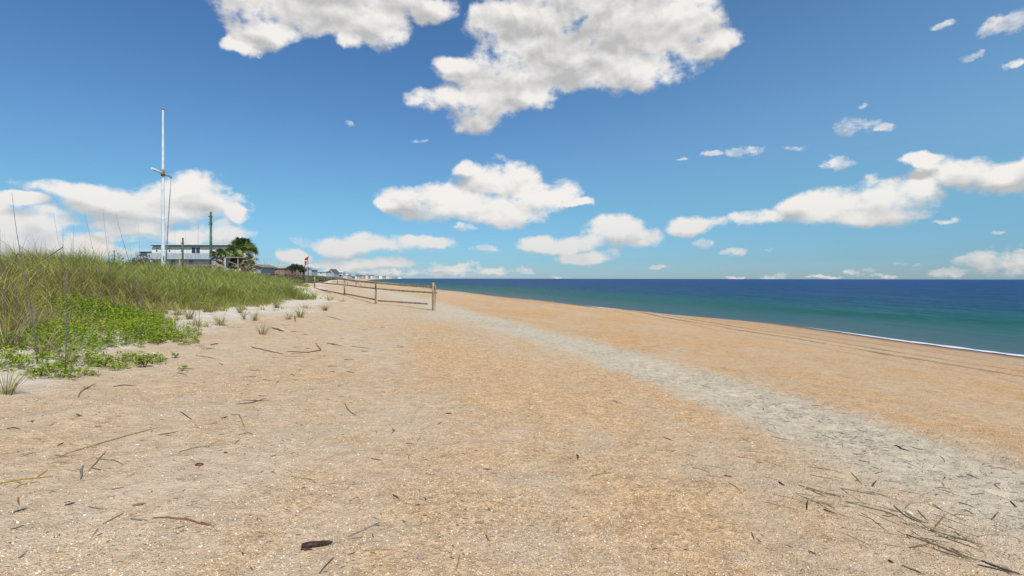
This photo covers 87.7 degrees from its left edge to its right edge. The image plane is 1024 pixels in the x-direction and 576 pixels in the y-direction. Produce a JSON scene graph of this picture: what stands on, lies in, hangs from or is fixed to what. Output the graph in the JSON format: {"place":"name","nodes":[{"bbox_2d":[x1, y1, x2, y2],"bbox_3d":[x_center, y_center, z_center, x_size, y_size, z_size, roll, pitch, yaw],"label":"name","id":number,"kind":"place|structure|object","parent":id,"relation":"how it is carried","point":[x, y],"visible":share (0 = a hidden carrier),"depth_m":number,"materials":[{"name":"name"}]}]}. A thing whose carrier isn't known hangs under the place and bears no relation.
{"place":"outdoors","nodes":[
{"label":"outdoors","id":0,"kind":"place"},
{"bbox_2d":[0,278,1023,575],"bbox_3d":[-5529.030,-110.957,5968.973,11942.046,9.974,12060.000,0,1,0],"label":"beach ground","id":1,"kind":"structure","parent":0,"point":[666,332],"depth_m":5.35,"materials":[{"name":"beige sand"}]},
{"bbox_2d":[0,245,5,321],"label":"sea oat stalk","id":2,"kind":"object","parent":1,"relation":"on","point":[2,281],"visible":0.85,"depth_m":9.01,"materials":[{"name":"plant"}]},
{"bbox_2d":[0,346,19,355],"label":"leafy seedling","id":3,"kind":"object","parent":1,"relation":"on","point":[11,350],"visible":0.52,"depth_m":7.88,"materials":[{"name":"green plant"}]},
{"bbox_2d":[4,235,19,319],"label":"sea oat stalk","id":4,"kind":"object","parent":1,"relation":"on","point":[12,282],"visible":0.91,"depth_m":10.01,"materials":[{"name":"brown plant"}]},
{"bbox_2d":[0,359,47,395],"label":"grass tuft","id":5,"kind":"object","parent":1,"relation":"on","point":[5,389],"visible":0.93,"depth_m":5.82,"materials":[{"name":"green plant"}]},
{"bbox_2d":[12,196,37,362],"bbox_3d":[-6.850,-0.137,7.505,0.332,2.410,0.029,0,1,0],"label":"sea oat stalk","id":6,"kind":"object","parent":1,"relation":"on","point":[27,288],"visible":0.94,"depth_m":7.51,"materials":[{"name":"plant"}]},
{"bbox_2d":[0,470,49,488],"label":"twig","id":7,"kind":"object","parent":1,"relation":"on","point":[26,478],"visible":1,"depth_m":3.68,"materials":[{"name":"brown wood"}]},
{"bbox_2d":[0,274,51,315],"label":"grass tuft","id":8,"kind":"object","parent":1,"relation":"on","point":[18,298],"visible":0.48,"depth_m":10.57,"materials":[{"name":"green plant"}]},
{"bbox_2d":[0,298,51,349],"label":"grass tuft","id":9,"kind":"object","parent":1,"relation":"on","point":[11,343],"visible":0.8,"depth_m":8.49,"materials":[{"name":"green plant"}]},
{"bbox_2d":[1,297,61,333],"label":"grass tuft","id":10,"kind":"object","parent":1,"relation":"on","point":[34,319],"visible":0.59,"depth_m":9.56,"materials":[{"name":"green plant"}]},
{"bbox_2d":[29,364,47,376],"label":"leafy seedling","id":11,"kind":"object","parent":1,"relation":"on","point":[43,369],"visible":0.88,"depth_m":6.79,"materials":[{"name":"green plant"}]},
{"bbox_2d":[1,317,80,353],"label":"grass tuft","id":12,"kind":"object","parent":1,"relation":"on","point":[48,346],"visible":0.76,"depth_m":8.20,"materials":[{"name":"green plant"}]},
{"bbox_2d":[41,247,66,373],"bbox_3d":[-6.024,0.188,7.010,0.324,1.932,0.030,0,1,0],"label":"sea oat stalk","id":13,"kind":"object","parent":1,"relation":"on","point":[65,305],"visible":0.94,"depth_m":7.02,"materials":[{"name":"brown plant"}]},
{"bbox_2d":[53,213,73,314],"bbox_3d":[-9.221,-0.377,11.001,0.436,2.350,0.024,0,1,0],"label":"sea oat stalk","id":14,"kind":"object","parent":1,"relation":"on","point":[64,272],"visible":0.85,"depth_m":11.01,"materials":[{"name":"brown plant"}]},
{"bbox_2d":[42,331,104,366],"bbox_3d":[-6.221,0.832,7.460,0.831,0.573,0.846,0,1,0],"label":"grass tuft","id":15,"kind":"object","parent":1,"relation":"on","point":[57,352],"visible":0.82,"depth_m":7.47,"materials":[{"name":"green plant"}]},
{"bbox_2d":[57,305,101,332],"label":"grass tuft","id":16,"kind":"object","parent":1,"relation":"on","point":[81,319],"visible":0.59,"depth_m":10.48,"materials":[{"name":"green plant"}]},
{"bbox_2d":[80,465,83,478],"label":"twig","id":17,"kind":"object","parent":1,"relation":"on","point":[81,471],"visible":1,"depth_m":3.89,"materials":[{"name":"grey wood"}]},
{"bbox_2d":[84,212,105,314],"bbox_3d":[-9.358,-0.457,12.000,0.489,2.517,0.025,0,1,0],"label":"sea oat stalk","id":18,"kind":"object","parent":1,"relation":"on","point":[96,267],"visible":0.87,"depth_m":12.00,"materials":[{"name":"plant"}]},
{"bbox_2d":[52,427,157,458],"bbox_3d":[-3.452,1.312,4.568,0.049,0.023,0.981,0,1,12],"label":"twig","id":19,"kind":"object","parent":1,"relation":"on","point":[102,442],"visible":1,"depth_m":4.52,"materials":[{"name":"brown wood"}]},
{"bbox_2d":[95,353,114,365],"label":"leafy seedling","id":20,"kind":"object","parent":1,"relation":"on","point":[106,360],"visible":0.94,"depth_m":7.68,"materials":[{"name":"green plant"}]},
{"bbox_2d":[88,451,121,471],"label":"twig","id":21,"kind":"object","parent":1,"relation":"on","point":[101,459],"visible":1,"depth_m":4.12,"materials":[{"name":"brown wood"}]},
{"bbox_2d":[0,287,216,379],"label":"beach groundcover","id":22,"kind":"object","parent":1,"relation":"on","point":[136,327],"visible":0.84,"depth_m":9.66,"materials":[{"name":"green plant"}]},
{"bbox_2d":[103,213,113,310],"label":"sea oat stalk","id":23,"kind":"object","parent":1,"relation":"on","point":[110,270],"visible":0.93,"depth_m":13.01,"materials":[{"name":"brown plant"}]},
{"bbox_2d":[116,216,143,313],"bbox_3d":[-9.291,-0.499,12.999,0.694,2.613,0.030,0,1,0],"label":"sea oat stalk","id":24,"kind":"object","parent":1,"relation":"on","point":[132,272],"visible":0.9,"depth_m":13.01,"materials":[{"name":"brown plant"}]},
{"bbox_2d":[124,257,147,266],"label":"shrub","id":25,"kind":"object","parent":1,"relation":"on","point":[136,261],"visible":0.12,"depth_m":32.72,"materials":[{"name":"green plant"}]},
{"bbox_2d":[133,354,152,366],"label":"leafy seedling","id":26,"kind":"object","parent":1,"relation":"on","point":[142,361],"visible":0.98,"depth_m":7.92,"materials":[{"name":"green plant"}]},
{"bbox_2d":[127,254,160,267],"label":"shrub","id":27,"kind":"object","parent":1,"relation":"on","point":[143,257],"visible":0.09,"depth_m":34.04,"materials":[{"name":"green plant"}]},
{"bbox_2d":[151,108,171,267],"bbox_3d":[-23.442,-6.270,35.917,0.414,11.634,2.440,0,1,-8],"label":"flagpole","id":28,"kind":"object","parent":1,"relation":"on","point":[162,172],"visible":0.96,"depth_m":35.83,"materials":[{"name":"white metal"}]},
{"bbox_2d":[0,231,345,351],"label":"dune grass","id":29,"kind":"structure","parent":1,"relation":"on","point":[220,288],"depth_m":16.63,"materials":[{"name":"green plant"}]},
{"bbox_2d":[181,238,183,266],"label":"utility pole","id":30,"kind":"object","parent":1,"relation":"on","point":[182,243],"visible":0.67,"depth_m":59.86,"materials":[{"name":"wood"}]},
{"bbox_2d":[153,516,212,525],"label":"twig","id":31,"kind":"object","parent":1,"relation":"on","point":[204,523],"visible":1,"depth_m":3.30,"materials":[{"name":"brown wood"}]},
{"bbox_2d":[177,299,200,318],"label":"grass tuft","id":32,"kind":"object","parent":1,"relation":"on","point":[189,315],"visible":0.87,"depth_m":14.87,"materials":[{"name":"green plant"}]},
{"bbox_2d":[135,244,253,268],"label":"beach house","id":33,"kind":"structure","parent":1,"relation":"on","point":[200,252],"depth_m":99.88,"materials":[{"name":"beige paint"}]},
{"bbox_2d":[191,247,199,252],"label":"window","id":34,"kind":"structure","parent":33,"relation":"in","point":[193,249],"depth_m":99.78,"materials":[{"name":"glass"}]},
{"bbox_2d":[198,221,199,333],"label":"sea oat stalk","id":35,"kind":"object","parent":1,"relation":"on","point":[199,290],"visible":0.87,"depth_m":12.02,"materials":[{"name":"plant"}]},
{"bbox_2d":[208,212,212,267],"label":"utility pole","id":36,"kind":"object","parent":1,"relation":"on","point":[210,242],"visible":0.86,"depth_m":69.79,"materials":[{"name":"wood"}]},
{"bbox_2d":[208,255,224,270],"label":"grey hut","id":37,"kind":"object","parent":1,"relation":"on","point":[212,258],"visible":0.18,"depth_m":65.95,"materials":[{"name":"grey wood"}]},
{"bbox_2d":[210,248,232,269],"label":"palm tree","id":38,"kind":"object","parent":1,"relation":"on","point":[219,252],"visible":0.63,"depth_m":59.70,"materials":[{"name":"green plant"}]},
{"bbox_2d":[213,262,230,269],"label":"stair handrail","id":39,"kind":"object","parent":1,"relation":"on","point":[218,264],"visible":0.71,"depth_m":51.13,"materials":[{"name":"grey wood"}]},
{"bbox_2d":[223,246,238,265],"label":"palm tree","id":40,"kind":"object","parent":1,"relation":"on","point":[227,249],"visible":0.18,"depth_m":63.71,"materials":[{"name":"green plant"}]},
{"bbox_2d":[224,257,244,271],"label":"open shelter","id":41,"kind":"object","parent":1,"relation":"on","point":[227,260],"visible":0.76,"depth_m":59.25,"materials":[{"name":"grey wood"}]},
{"bbox_2d":[229,253,243,271],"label":"palm tree","id":42,"kind":"object","parent":1,"relation":"on","point":[235,265],"visible":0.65,"depth_m":58.80,"materials":[{"name":"green plant"}]},
{"bbox_2d":[229,236,253,265],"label":"palm tree","id":43,"kind":"object","parent":1,"relation":"on","point":[238,242],"visible":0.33,"depth_m":61.29,"materials":[{"name":"green plant"}]},
{"bbox_2d":[236,304,246,312],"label":"grass tuft","id":44,"kind":"object","parent":1,"relation":"on","point":[238,310],"visible":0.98,"depth_m":17.58,"materials":[{"name":"green plant"}]},
{"bbox_2d":[236,243,258,273],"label":"palm tree","id":45,"kind":"object","parent":1,"relation":"on","point":[249,248],"visible":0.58,"depth_m":60.74,"materials":[{"name":"green plant"}]},
{"bbox_2d":[243,259,255,272],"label":"palm tree","id":46,"kind":"object","parent":1,"relation":"on","point":[250,267],"visible":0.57,"depth_m":57.83,"materials":[{"name":"green plant"}]},
{"bbox_2d":[239,395,265,403],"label":"twig","id":47,"kind":"object","parent":1,"relation":"on","point":[254,400],"visible":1,"depth_m":6.37,"materials":[{"name":"brown wood"}]},
{"bbox_2d":[249,311,260,320],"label":"grass tuft","id":48,"kind":"object","parent":1,"relation":"on","point":[255,318],"visible":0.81,"depth_m":15.99,"materials":[{"name":"green plant"}]},
{"bbox_2d":[251,318,272,334],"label":"grass tuft","id":49,"kind":"object","parent":1,"relation":"on","point":[262,331],"visible":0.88,"depth_m":12.73,"materials":[{"name":"green plant"}]},
{"bbox_2d":[256,264,277,273],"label":"grey house","id":50,"kind":"structure","parent":1,"relation":"on","point":[266,268],"depth_m":122.72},
{"bbox_2d":[271,298,281,307],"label":"grass tuft","id":51,"kind":"object","parent":1,"relation":"on","point":[275,304],"visible":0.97,"depth_m":21.50,"materials":[{"name":"green plant"}]},
{"bbox_2d":[265,264,298,276],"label":"brick building","id":52,"kind":"structure","parent":1,"relation":"on","point":[282,269],"depth_m":171.59,"materials":[{"name":"red brick"}]},
{"bbox_2d":[291,264,299,274],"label":"tree","id":53,"kind":"object","parent":1,"relation":"on","point":[296,266],"visible":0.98,"depth_m":149.59,"materials":[{"name":"green plant"}]},
{"bbox_2d":[257,273,345,283],"bbox_3d":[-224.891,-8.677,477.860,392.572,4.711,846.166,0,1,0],"label":"dune scrub","id":54,"kind":"object","parent":1,"relation":"on","point":[311,279],"visible":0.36,"depth_m":101.47,"materials":[{"name":"green plant"}]},
{"bbox_2d":[291,305,311,317],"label":"grass tuft","id":55,"kind":"object","parent":1,"relation":"on","point":[299,314],"visible":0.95,"depth_m":17.89,"materials":[{"name":"green plant"}]},
{"bbox_2d":[299,268,306,276],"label":"tree","id":56,"kind":"object","parent":1,"relation":"on","point":[301,270],"visible":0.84,"depth_m":149.64,"materials":[{"name":"green plant"}]},
{"bbox_2d":[288,343,320,352],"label":"twig","id":57,"kind":"object","parent":1,"relation":"on","point":[307,352],"visible":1,"depth_m":10.42,"materials":[{"name":"brown wood"}]},
{"bbox_2d":[304,255,308,280],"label":"warning flag pole","id":58,"kind":"object","parent":1,"relation":"on","point":[306,258],"visible":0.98,"depth_m":59.94,"materials":[{"name":"red fabric"}]},
{"bbox_2d":[305,267,312,274],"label":"narrow white house","id":59,"kind":"structure","parent":1,"relation":"on","point":[310,271],"depth_m":245.44,"materials":[{"name":"paint"}]},
{"bbox_2d":[312,268,317,275],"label":"grey cottage","id":60,"kind":"structure","parent":1,"relation":"on","point":[314,271],"depth_m":263.87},
{"bbox_2d":[301,540,332,550],"bbox_3d":[-1.143,1.499,3.123,0.181,0.036,0.053,0,1,-30],"label":"driftwood","id":61,"kind":"object","parent":1,"relation":"on","point":[306,546],"visible":1,"depth_m":3.11,"materials":[{"name":"brown wood"}]},
{"bbox_2d":[317,271,330,276],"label":"long white building","id":62,"kind":"structure","parent":1,"relation":"on","point":[324,273],"depth_m":351.05,"materials":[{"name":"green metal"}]},
{"bbox_2d":[320,302,334,310],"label":"grass tuft","id":63,"kind":"object","parent":1,"relation":"on","point":[323,306],"visible":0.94,"depth_m":21.76,"materials":[{"name":"green plant"}]},
{"bbox_2d":[329,269,338,277],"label":"dark gabled house","id":64,"kind":"structure","parent":1,"relation":"on","point":[334,272],"depth_m":422.33,"materials":[{"name":"grey"}]},
{"bbox_2d":[338,271,346,277],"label":"white beach house","id":65,"kind":"structure","parent":1,"relation":"on","point":[342,274],"depth_m":499.90,"materials":[{"name":"paint"}]},
{"bbox_2d":[332,280,361,285],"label":"handrail","id":66,"kind":"object","parent":1,"relation":"on","point":[337,281],"visible":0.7,"depth_m":99.75,"materials":[{"name":"brown wood"}]},
{"bbox_2d":[290,275,436,310],"bbox_3d":[-13.418,0.022,39.771,1.137,2.218,33.818,-1,1,-34],"label":"rail fence","id":67,"kind":"object","parent":1,"relation":"on","point":[433,292],"visible":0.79,"depth_m":29.91,"materials":[{"name":"brown wood"}]},
{"bbox_2d":[348,522,378,538],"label":"twig","id":68,"kind":"object","parent":1,"relation":"on","point":[362,530],"visible":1,"depth_m":3.36,"materials":[{"name":"brown wood"}]},
{"bbox_2d":[365,549,390,556],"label":"twig","id":69,"kind":"object","parent":1,"relation":"on","point":[376,549],"visible":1,"depth_m":3.14,"materials":[{"name":"beige wood"}]},
{"bbox_2d":[0,306,1023,575],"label":"shell grit","id":70,"kind":"object","parent":1,"relation":"on","point":[246,566],"visible":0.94,"depth_m":3.93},
{"bbox_2d":[799,485,846,496],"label":"twig","id":71,"kind":"object","parent":1,"relation":"on","point":[814,490],"visible":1,"depth_m":4.48,"materials":[{"name":"brown wood"}]},
{"bbox_2d":[808,466,841,480],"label":"twig","id":72,"kind":"object","parent":1,"relation":"on","point":[823,468],"visible":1,"depth_m":5.08,"materials":[{"name":"brown wood"}]},
{"bbox_2d":[841,487,878,494],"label":"twig","id":73,"kind":"object","parent":1,"relation":"on","point":[859,491],"visible":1,"depth_m":4.54,"materials":[{"name":"brown wood"}]},
{"bbox_2d":[846,501,895,516],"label":"twig","id":74,"kind":"object","parent":1,"relation":"on","point":[870,507],"visible":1,"depth_m":4.20,"materials":[{"name":"brown wood"}]},
{"bbox_2d":[883,544,933,555],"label":"twig","id":75,"kind":"object","parent":1,"relation":"on","point":[909,548],"visible":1,"depth_m":3.55,"materials":[{"name":"brown wood"}]},
{"bbox_2d":[894,506,930,522],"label":"twig","id":76,"kind":"object","parent":1,"relation":"on","point":[913,517],"visible":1,"depth_m":4.07,"materials":[{"name":"brown wood"}]},
{"bbox_2d":[902,565,924,574],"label":"twig","id":77,"kind":"object","parent":1,"relation":"on","point":[913,569],"visible":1,"depth_m":3.30,"materials":[{"name":"brown wood"}]},
{"bbox_2d":[909,540,936,547],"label":"twig","id":78,"kind":"object","parent":1,"relation":"on","point":[922,545],"visible":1,"depth_m":3.59,"materials":[{"name":"brown wood"}]},
{"bbox_2d":[906,534,980,560],"bbox_3d":[2.888,1.749,3.588,0.125,0.018,0.403,-1,1,-45],"label":"twig","id":79,"kind":"object","parent":1,"relation":"on","point":[958,552],"visible":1,"depth_m":3.55,"materials":[{"name":"brown wood"}]},
{"bbox_2d":[931,529,986,550],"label":"twig","id":80,"kind":"object","parent":1,"relation":"on","point":[958,538],"visible":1,"depth_m":3.71,"materials":[{"name":"brown wood"}]},
{"bbox_2d":[977,560,1021,574],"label":"twig","id":81,"kind":"object","parent":1,"relation":"on","point":[1004,569],"visible":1,"depth_m":3.33,"materials":[{"name":"wood"}]},
{"bbox_2d":[0,306,1023,575],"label":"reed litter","id":82,"kind":"object","parent":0,"point":[646,422],"visible":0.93,"depth_m":5.63,"materials":[{"name":"brown plant"}]},
{"bbox_2d":[0,0,1023,278],"label":"sky","id":83,"kind":"structure","parent":0,"point":[405,139],"materials":[{"name":"blue"}]},
{"bbox_2d":[368,279,1023,357],"bbox_3d":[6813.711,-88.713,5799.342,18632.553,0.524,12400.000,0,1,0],"label":"sea","id":84,"kind":"structure","parent":0,"point":[983,314],"depth_m":96.86,"materials":[{"name":"liquid"}]},
{"bbox_2d":[552,301,1023,356],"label":"sea foam","id":85,"kind":"object","parent":84,"relation":"on","point":[921,343],"visible":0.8,"depth_m":32.27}
]}

